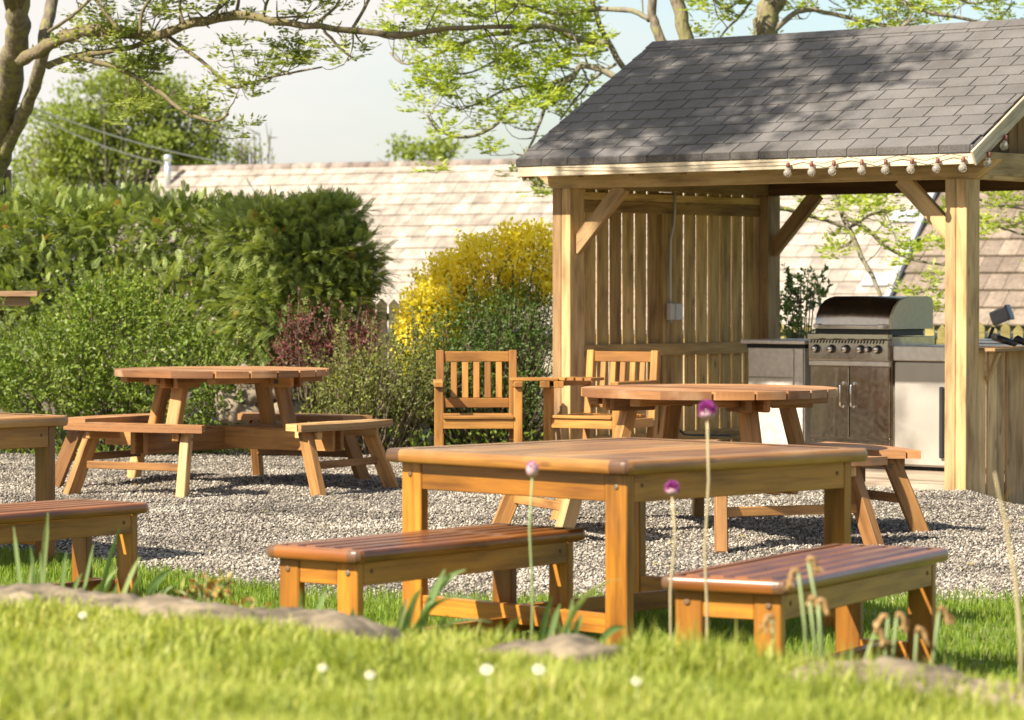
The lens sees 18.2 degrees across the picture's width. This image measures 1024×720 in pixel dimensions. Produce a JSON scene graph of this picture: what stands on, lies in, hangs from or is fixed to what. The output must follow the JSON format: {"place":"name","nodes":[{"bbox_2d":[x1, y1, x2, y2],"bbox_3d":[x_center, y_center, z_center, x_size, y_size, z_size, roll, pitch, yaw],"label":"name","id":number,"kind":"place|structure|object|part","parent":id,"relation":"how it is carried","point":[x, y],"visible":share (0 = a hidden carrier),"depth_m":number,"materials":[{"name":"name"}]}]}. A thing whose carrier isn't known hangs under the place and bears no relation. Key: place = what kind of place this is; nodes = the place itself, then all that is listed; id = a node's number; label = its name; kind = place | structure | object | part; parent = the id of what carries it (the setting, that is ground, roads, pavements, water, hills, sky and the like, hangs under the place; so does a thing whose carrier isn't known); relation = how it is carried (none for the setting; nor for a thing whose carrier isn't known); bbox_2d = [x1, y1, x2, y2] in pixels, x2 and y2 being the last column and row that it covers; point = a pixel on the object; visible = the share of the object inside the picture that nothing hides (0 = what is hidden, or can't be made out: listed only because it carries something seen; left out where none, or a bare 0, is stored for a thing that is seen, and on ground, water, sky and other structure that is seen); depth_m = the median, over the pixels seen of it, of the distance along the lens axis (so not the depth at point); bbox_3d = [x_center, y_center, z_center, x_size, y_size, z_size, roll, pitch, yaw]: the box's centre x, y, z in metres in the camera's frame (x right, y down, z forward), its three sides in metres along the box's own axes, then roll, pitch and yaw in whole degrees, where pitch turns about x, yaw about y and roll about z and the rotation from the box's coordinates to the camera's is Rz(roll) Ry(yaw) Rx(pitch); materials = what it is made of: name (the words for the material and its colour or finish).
{"place":"outdoors","nodes":[
{"label":"outdoors","id":0,"kind":"place"},
{"bbox_2d":[0,291,38,305],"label":"timber rail","id":1,"kind":"object","parent":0,"point":[17,301],"visible":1,"depth_m":26.84,"materials":[{"name":"brown wood"}]},
{"bbox_2d":[18,103,233,164],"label":"overhead wire","id":2,"kind":"object","parent":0,"point":[124,138],"visible":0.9,"depth_m":51.11,"materials":[{"name":"black metal"}]},
{"bbox_2d":[0,297,541,389],"bbox_3d":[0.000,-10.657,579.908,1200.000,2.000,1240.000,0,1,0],"label":"ground","id":3,"kind":"structure","parent":0,"point":[42,337],"depth_m":105.61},
{"bbox_2d":[8,46,256,265],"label":"round tree","id":4,"kind":"object","parent":3,"relation":"on","point":[71,159],"visible":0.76,"depth_m":67.52,"materials":[{"name":"green plant"}]},
{"bbox_2d":[219,123,277,164],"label":"round tree","id":5,"kind":"object","parent":3,"relation":"on","point":[251,153],"visible":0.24,"depth_m":69.82,"materials":[{"name":"plant"}]},
{"bbox_2d":[377,130,472,160],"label":"round tree","id":6,"kind":"object","parent":3,"relation":"on","point":[411,154],"visible":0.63,"depth_m":71.74,"materials":[{"name":"green plant"}]},
{"bbox_2d":[52,155,1023,384],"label":"house","id":7,"kind":"structure","parent":3,"relation":"on","point":[420,214],"depth_m":59.45,"materials":[{"name":"tile"}]},
{"bbox_2d":[17,107,169,164],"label":"overhead wire","id":8,"kind":"object","parent":7,"relation":"attached to","point":[93,141],"visible":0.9,"depth_m":51.38,"materials":[{"name":"black metal"}]},
{"bbox_2d":[860,191,1023,325],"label":"house","id":9,"kind":"structure","parent":7,"relation":"attached to","point":[1001,273],"depth_m":53.30,"materials":[{"name":"beige tile"}]},
{"bbox_2d":[0,374,695,461],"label":"flower bed","id":10,"kind":"object","parent":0,"point":[430,437],"visible":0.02,"depth_m":30.45,"materials":[{"name":"soil"}]},
{"bbox_2d":[4,169,11,412],"bbox_3d":[-4.566,-0.505,28.996,0.080,2.437,0.076,0,1,0],"label":"wooden post","id":11,"kind":"object","parent":10,"relation":"on","point":[8,174],"visible":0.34,"depth_m":28.94,"materials":[{"name":"brown wood"}]},
{"bbox_2d":[214,390,258,424],"bbox_3d":[-2.222,0.384,25.911,0.393,0.292,0.484,0,1,-9],"label":"rock","id":12,"kind":"object","parent":10,"relation":"on","point":[229,416],"visible":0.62,"depth_m":25.72,"materials":[{"name":"stone"}]},
{"bbox_2d":[0,0,518,197],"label":"ash tree","id":13,"kind":"object","parent":10,"relation":"on","point":[17,54],"visible":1,"depth_m":25.84,"materials":[{"name":"green plant"}]},
{"bbox_2d":[0,421,542,455],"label":"ground cover","id":14,"kind":"object","parent":10,"relation":"on","point":[397,435],"visible":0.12,"depth_m":26.09,"materials":[{"name":"green plant"}]},
{"bbox_2d":[274,400,306,421],"bbox_3d":[-1.875,0.456,25.919,0.317,0.266,0.399,1,2,39],"label":"rock","id":15,"kind":"object","parent":10,"relation":"on","point":[296,405],"visible":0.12,"depth_m":25.88,"materials":[{"name":"stone"}]},
{"bbox_2d":[234,363,293,403],"bbox_3d":[-2.004,0.207,25.906,0.504,0.370,0.447,0,1,-7],"label":"rock","id":16,"kind":"object","parent":15,"relation":"on","point":[248,394],"visible":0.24,"depth_m":25.73,"materials":[{"name":"stone"}]},
{"bbox_2d":[200,184,400,412],"bbox_3d":[-1.814,-0.379,27.412,1.759,2.304,1.254,0,1,0],"label":"cypress tree","id":17,"kind":"object","parent":10,"relation":"on","point":[304,242],"visible":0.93,"depth_m":27.15,"materials":[{"name":"green plant"}]},
{"bbox_2d":[239,298,460,420],"bbox_3d":[-1.530,0.092,29.949,2.201,1.398,0.140,0,1,16],"label":"picket fence","id":18,"kind":"object","parent":10,"relation":"on","point":[389,314],"visible":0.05,"depth_m":29.77,"materials":[{"name":"brown wood"}]},
{"bbox_2d":[360,0,1023,362],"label":"ash tree","id":19,"kind":"object","parent":10,"relation":"on","point":[766,19],"visible":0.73,"depth_m":30.61,"materials":[{"name":"green plant"}]},
{"bbox_2d":[742,322,1022,361],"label":"picket fence","id":20,"kind":"object","parent":10,"relation":"on","point":[1005,330],"visible":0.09,"depth_m":28.22,"materials":[{"name":"beige wood"}]},
{"bbox_2d":[987,305,1014,338],"bbox_3d":[3.882,0.198,25.464,0.220,1.278,0.086,1,2,30],"label":"floodlight","id":21,"kind":"object","parent":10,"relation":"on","point":[1001,315],"visible":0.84,"depth_m":25.42,"materials":[{"name":"black plastic"}]},
{"bbox_2d":[0,581,1023,719],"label":"lawn bank","id":22,"kind":"structure","parent":0,"point":[533,714],"depth_m":7.06,"materials":[{"name":"green plant"}]},
{"bbox_2d":[13,512,48,583],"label":"daffodil plant","id":23,"kind":"object","parent":22,"relation":"on","point":[32,571],"visible":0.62,"depth_m":9.46,"materials":[{"name":"green plant"}]},
{"bbox_2d":[79,612,85,638],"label":"daisy","id":24,"kind":"object","parent":22,"relation":"on","point":[81,614],"visible":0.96,"depth_m":7.72,"materials":[{"name":"white plant"}]},
{"bbox_2d":[60,526,119,593],"bbox_3d":[-1.235,0.617,9.366,0.189,0.266,0.081,0,1,0],"label":"daffodil plant","id":25,"kind":"object","parent":22,"relation":"on","point":[105,584],"visible":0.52,"depth_m":9.35,"materials":[{"name":"green plant"}]},
{"bbox_2d":[113,557,171,595],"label":"daffodil plant","id":26,"kind":"object","parent":22,"relation":"on","point":[156,581],"visible":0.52,"depth_m":9.30,"materials":[{"name":"green plant"}]},
{"bbox_2d":[0,582,402,642],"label":"kerb stone","id":27,"kind":"object","parent":22,"relation":"on","point":[337,620],"visible":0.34,"depth_m":8.57,"materials":[{"name":"beige stone"}]},
{"bbox_2d":[174,567,239,603],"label":"peony plant","id":28,"kind":"object","parent":22,"relation":"on","point":[210,590],"visible":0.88,"depth_m":9.21,"materials":[{"name":"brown plant"}]},
{"bbox_2d":[230,595,272,607],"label":"peony plant","id":29,"kind":"object","parent":22,"relation":"on","point":[250,600],"visible":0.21,"depth_m":9.12,"materials":[{"name":"brown plant"}]},
{"bbox_2d":[299,588,324,609],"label":"daffodil plant","id":30,"kind":"object","parent":22,"relation":"on","point":[320,603],"visible":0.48,"depth_m":8.89,"materials":[{"name":"green plant"}]},
{"bbox_2d":[318,664,326,686],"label":"daisy","id":31,"kind":"object","parent":22,"relation":"on","point":[322,667],"visible":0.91,"depth_m":6.70,"materials":[{"name":"white plant"}]},
{"bbox_2d":[350,608,359,615],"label":"daffodil plant","id":32,"kind":"object","parent":22,"relation":"on","point":[353,612],"visible":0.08,"depth_m":8.59,"materials":[{"name":"green plant"}]},
{"bbox_2d":[365,671,373,703],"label":"daisy","id":33,"kind":"object","parent":22,"relation":"on","point":[370,674],"visible":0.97,"depth_m":6.34,"materials":[{"name":"white plant"}]},
{"bbox_2d":[396,569,491,639],"bbox_3d":[-0.188,0.660,8.458,0.270,0.221,0.071,0,1,0],"label":"daffodil plant","id":34,"kind":"object","parent":22,"relation":"on","point":[430,605],"visible":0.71,"depth_m":8.44,"materials":[{"name":"green plant"}]},
{"bbox_2d":[481,664,491,685],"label":"daisy","id":35,"kind":"object","parent":22,"relation":"on","point":[486,669],"visible":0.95,"depth_m":6.39,"materials":[{"name":"white plant"}]},
{"bbox_2d":[496,616,521,642],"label":"daffodil plant","id":36,"kind":"object","parent":22,"relation":"on","point":[512,625],"visible":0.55,"depth_m":8.34,"materials":[{"name":"green plant"}]},
{"bbox_2d":[532,664,543,708],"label":"daisy","id":37,"kind":"object","parent":22,"relation":"on","point":[538,669],"visible":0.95,"depth_m":6.40,"materials":[{"name":"white plant"}]},
{"bbox_2d":[481,633,630,667],"bbox_3d":[0.103,0.789,7.827,0.352,0.235,0.314,1,2,40],"label":"kerb stone","id":38,"kind":"object","parent":22,"relation":"on","point":[576,645],"visible":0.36,"depth_m":7.75,"materials":[{"name":"beige stone"}]},
{"bbox_2d":[538,579,627,643],"bbox_3d":[0.180,0.671,8.322,0.241,0.213,0.097,0,1,0],"label":"daffodil plant","id":39,"kind":"object","parent":22,"relation":"on","point":[567,626],"visible":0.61,"depth_m":8.29,"materials":[{"name":"green plant"}]},
{"bbox_2d":[631,678,639,711],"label":"daisy","id":40,"kind":"object","parent":22,"relation":"on","point":[636,681],"visible":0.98,"depth_m":6.30,"materials":[{"name":"white plant"}]},
{"bbox_2d":[757,613,774,655],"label":"withered daffodil","id":41,"kind":"object","parent":22,"relation":"on","point":[770,618],"visible":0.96,"depth_m":7.70,"materials":[{"name":"brown plant"}]},
{"bbox_2d":[785,567,808,662],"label":"withered daffodil","id":42,"kind":"object","parent":22,"relation":"on","point":[789,583],"visible":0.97,"depth_m":7.60,"materials":[{"name":"green plant"}]},
{"bbox_2d":[806,595,823,659],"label":"withered daffodil","id":43,"kind":"object","parent":22,"relation":"on","point":[811,599],"visible":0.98,"depth_m":7.60,"materials":[{"name":"green plant"}]},
{"bbox_2d":[806,555,825,660],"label":"withered daffodil","id":44,"kind":"object","parent":22,"relation":"on","point":[814,564],"visible":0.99,"depth_m":7.59,"materials":[{"name":"brown plant"}]},
{"bbox_2d":[816,597,832,661],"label":"withered daffodil","id":45,"kind":"object","parent":22,"relation":"on","point":[822,601],"visible":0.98,"depth_m":7.55,"materials":[{"name":"green plant"}]},
{"bbox_2d":[864,628,891,658],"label":"withered daffodil","id":46,"kind":"object","parent":22,"relation":"on","point":[880,633],"visible":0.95,"depth_m":7.50,"materials":[{"name":"brown plant"}]},
{"bbox_2d":[873,613,889,655],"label":"withered daffodil","id":47,"kind":"object","parent":22,"relation":"on","point":[878,622],"visible":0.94,"depth_m":7.50,"materials":[{"name":"brown plant"}]},
{"bbox_2d":[846,640,952,666],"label":"daffodil plant","id":48,"kind":"object","parent":22,"relation":"on","point":[949,662],"visible":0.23,"depth_m":7.54,"materials":[{"name":"green plant"}]},
{"bbox_2d":[777,656,1023,714],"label":"kerb stone","id":49,"kind":"object","parent":22,"relation":"on","point":[905,665],"visible":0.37,"depth_m":7.07,"materials":[{"name":"beige stone"}]},
{"bbox_2d":[891,611,909,657],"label":"withered daffodil","id":50,"kind":"object","parent":22,"relation":"on","point":[904,622],"visible":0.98,"depth_m":7.50,"materials":[{"name":"brown plant"}]},
{"bbox_2d":[913,626,929,661],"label":"withered daffodil","id":51,"kind":"object","parent":22,"relation":"on","point":[922,631],"visible":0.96,"depth_m":7.45,"materials":[{"name":"green plant"}]},
{"bbox_2d":[930,605,954,665],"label":"withered daffodil","id":52,"kind":"object","parent":22,"relation":"on","point":[947,617],"visible":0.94,"depth_m":7.45,"materials":[{"name":"green plant"}]},
{"bbox_2d":[994,472,1023,683],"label":"dry stalk","id":53,"kind":"object","parent":22,"relation":"on","point":[1019,627],"visible":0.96,"depth_m":7.31,"materials":[{"name":"plant"}]},
{"bbox_2d":[0,442,1023,604],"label":"gravel yard","id":54,"kind":"structure","parent":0,"point":[264,537],"depth_m":19.28,"materials":[{"name":"grey gravel"}]},
{"bbox_2d":[0,245,269,455],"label":"shrub","id":55,"kind":"object","parent":54,"relation":"on","point":[103,384],"visible":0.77,"depth_m":26.00,"materials":[{"name":"green plant"}]},
{"bbox_2d":[0,171,354,437],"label":"cypress hedge","id":56,"kind":"object","parent":54,"relation":"on","point":[32,255],"visible":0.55,"depth_m":27.91,"materials":[{"name":"green plant"}]},
{"bbox_2d":[55,366,398,497],"bbox_3d":[-1.990,0.486,21.967,2.299,0.852,2.299,1,2,30],"label":"picnic table","id":57,"kind":"object","parent":54,"relation":"on","point":[265,432],"visible":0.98,"depth_m":21.61,"materials":[{"name":"brown wood"}]},
{"bbox_2d":[266,287,384,422],"bbox_3d":[-1.550,0.084,26.577,1.016,1.420,1.059,0,1,0],"label":"shrub","id":58,"kind":"object","parent":54,"relation":"on","point":[297,332],"visible":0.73,"depth_m":26.58,"materials":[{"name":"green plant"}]},
{"bbox_2d":[292,305,472,454],"bbox_3d":[-1.150,0.184,25.994,1.715,1.262,1.216,0,1,0],"label":"shrub","id":59,"kind":"object","parent":54,"relation":"on","point":[387,402],"visible":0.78,"depth_m":25.91,"materials":[{"name":"green plant"}]},
{"bbox_2d":[390,216,552,431],"bbox_3d":[-0.228,-0.221,27.182,1.630,2.003,1.427,0,1,0],"label":"broom bush","id":60,"kind":"object","parent":54,"relation":"on","point":[518,240],"visible":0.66,"depth_m":27.01,"materials":[{"name":"yellow plant"}]},
{"bbox_2d":[395,246,552,445],"bbox_3d":[-0.185,-0.078,26.589,1.623,1.756,1.347,0,1,0],"label":"shrub","id":61,"kind":"object","parent":54,"relation":"on","point":[526,355],"visible":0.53,"depth_m":26.45,"materials":[{"name":"green plant"}]},
{"bbox_2d":[433,350,522,445],"bbox_3d":[-0.251,0.391,23.234,0.638,0.915,0.688,0,1,-2],"label":"armchair","id":62,"kind":"object","parent":54,"relation":"on","point":[512,420],"visible":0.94,"depth_m":23.49,"materials":[{"name":"brown wood"}]},
{"bbox_2d":[0,452,1023,585],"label":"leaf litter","id":63,"kind":"object","parent":54,"relation":"on","point":[549,517],"visible":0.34,"depth_m":19.34,"materials":[{"name":"brown plant"}]},
{"bbox_2d":[543,350,660,440],"bbox_3d":[0.660,0.391,23.232,0.638,0.915,0.688,1,2,31],"label":"armchair","id":64,"kind":"object","parent":54,"relation":"on","point":[588,420],"visible":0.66,"depth_m":23.31,"materials":[{"name":"brown wood"}]},
{"bbox_2d":[510,377,603,387],"bbox_3d":[0.325,0.160,23.050,0.680,0.070,0.379,0,1,0],"label":"shelf table","id":65,"kind":"object","parent":64,"relation":"attached to","point":[545,382],"visible":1,"depth_m":22.92,"materials":[{"name":"brown wood"}]},
{"bbox_2d":[492,384,929,553],"bbox_3d":[1.100,0.580,17.868,2.299,0.852,2.299,-1,1,-22],"label":"picnic table","id":66,"kind":"object","parent":54,"relation":"on","point":[747,403],"visible":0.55,"depth_m":17.54,"materials":[{"name":"brown wood"}]},
{"bbox_2d":[516,18,1023,504],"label":"barbecue shelter","id":67,"kind":"object","parent":54,"relation":"on","point":[926,92],"visible":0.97,"depth_m":23.36,"materials":[{"name":"beige wood"}]},
{"bbox_2d":[667,192,682,322],"bbox_3d":[1.264,-0.801,24.837,0.062,1.020,0.140,1,2,40],"label":"junction box","id":68,"kind":"object","parent":67,"relation":"attached to","point":[674,311],"visible":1,"depth_m":24.81,"materials":[{"name":"white plastic"}]},
{"bbox_2d":[679,428,730,435],"bbox_3d":[1.480,0.398,25.063,0.046,0.428,0.729,1,2,45],"label":"cable","id":69,"kind":"object","parent":67,"relation":"attached to","point":[681,431],"visible":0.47,"depth_m":25.06,"materials":[{"name":"black plastic"}]},
{"bbox_2d":[741,338,811,443],"bbox_3d":[2.174,0.314,24.498,0.595,0.945,0.673,1,2,40],"label":"cabinet","id":70,"kind":"object","parent":67,"relation":"on","point":[785,361],"visible":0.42,"depth_m":24.25,"materials":[{"name":"silver metal"}]},
{"bbox_3d":[1.952,0.409,24.290,0.413,0.545,0.063,1,2,40],"label":"door","id":71,"kind":"part","parent":70,"relation":"part of","materials":[{"name":"silver metal"}]},
{"bbox_2d":[556,134,1007,176],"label":"festoon lights","id":72,"kind":"object","parent":67,"relation":"hanging from","point":[885,170],"visible":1,"depth_m":21.57,"materials":[{"name":"beige"}]},
{"bbox_2d":[807,296,934,468],"bbox_3d":[2.678,0.160,23.970,0.757,1.277,0.629,1,2,43],"label":"barbecue","id":73,"kind":"object","parent":67,"relation":"on","point":[854,340],"visible":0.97,"depth_m":23.75,"materials":[{"name":"metal"}]},
{"bbox_2d":[810,366,849,437],"bbox_3d":[2.362,0.310,23.904,0.361,0.530,0.073,1,2,43],"label":"door","id":74,"kind":"structure","parent":73,"relation":"in","point":[832,418],"depth_m":23.90,"materials":[{"name":"metal"}]},
{"bbox_2d":[849,366,889,438],"bbox_3d":[2.631,0.316,23.659,0.361,0.530,0.073,1,2,43],"label":"door","id":75,"kind":"structure","parent":73,"relation":"in","point":[869,401],"depth_m":23.66,"materials":[{"name":"metal"}]},
{"bbox_2d":[893,344,1004,473],"bbox_3d":[3.356,0.353,23.483,0.934,0.915,0.650,1,2,40],"label":"cabinet","id":76,"kind":"object","parent":67,"relation":"on","point":[920,397],"visible":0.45,"depth_m":23.40,"materials":[{"name":"silver metal"}]},
{"bbox_3d":[3.006,0.395,23.389,0.496,0.755,0.060,1,2,40],"label":"door","id":77,"kind":"part","parent":76,"relation":"part of","materials":[{"name":"silver metal"}]},
{"bbox_2d":[979,339,1023,345],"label":"countertop","id":78,"kind":"structure","parent":76,"relation":"on","point":[986,342],"depth_m":23.11,"materials":[{"name":"grey stone"}]},
{"bbox_2d":[780,263,833,338],"bbox_3d":[2.419,-0.037,27.568,0.624,1.611,0.498,1,2,31],"label":"holly bush","id":79,"kind":"object","parent":54,"relation":"on","point":[795,325],"visible":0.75,"depth_m":27.54,"materials":[{"name":"green plant"}]},
{"bbox_2d":[0,544,1023,680],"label":"lawn","id":80,"kind":"structure","parent":0,"point":[874,613],"depth_m":12.77,"materials":[{"name":"green plant"}]},
{"bbox_2d":[0,412,67,560],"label":"garden table","id":81,"kind":"object","parent":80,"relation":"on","point":[25,430],"visible":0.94,"depth_m":15.87,"materials":[{"name":"brown wood"}]},
{"bbox_2d":[0,499,147,595],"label":"bench","id":82,"kind":"object","parent":80,"relation":"on","point":[80,523],"visible":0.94,"depth_m":13.61,"materials":[{"name":"brown wood"}]},
{"bbox_2d":[267,523,585,637],"bbox_3d":[-0.301,0.880,11.919,0.455,0.453,1.360,1,2,38],"label":"bench","id":83,"kind":"object","parent":80,"relation":"on","point":[350,567],"visible":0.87,"depth_m":11.71,"materials":[{"name":"brown wood"}]},
{"bbox_2d":[526,461,538,640],"bbox_3d":[0.057,0.739,9.218,0.041,0.899,0.041,0,1,0],"label":"allium","id":84,"kind":"object","parent":80,"relation":"on","point":[532,469],"visible":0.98,"depth_m":9.21,"materials":[{"name":"plant"}]},
{"bbox_2d":[386,437,867,644],"bbox_3d":[0.455,0.719,12.668,1.400,0.740,1.340,-1,2,-44],"label":"garden table","id":85,"kind":"object","parent":80,"relation":"on","point":[625,479],"visible":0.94,"depth_m":12.31,"materials":[{"name":"brown wood"}]},
{"bbox_2d":[664,480,679,643],"bbox_3d":[0.456,0.764,9.120,0.048,0.852,0.048,0,1,0],"label":"allium","id":86,"kind":"object","parent":80,"relation":"on","point":[671,488],"visible":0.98,"depth_m":9.11,"materials":[{"name":"plant"}]},
{"bbox_2d":[698,399,716,649],"bbox_3d":[0.550,0.651,9.018,0.061,1.084,0.062,0,1,0],"label":"allium","id":87,"kind":"object","parent":80,"relation":"on","point":[707,409],"visible":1,"depth_m":9.01,"materials":[{"name":"plant"}]},
{"bbox_2d":[661,544,948,664],"bbox_3d":[1.017,0.904,10.844,0.455,0.453,1.480,1,1,28],"label":"bench","id":88,"kind":"object","parent":80,"relation":"on","point":[850,580],"visible":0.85,"depth_m":10.66,"materials":[{"name":"brown wood"}]},
{"bbox_2d":[0,0,1023,283],"label":"sky","id":89,"kind":"structure","parent":0,"point":[342,113],"materials":[{"name":"white"}]},
{"bbox_2d":[991,333,1023,345],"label":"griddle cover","id":90,"kind":"object","parent":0,"point":[1016,340],"visible":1,"depth_m":22.04,"materials":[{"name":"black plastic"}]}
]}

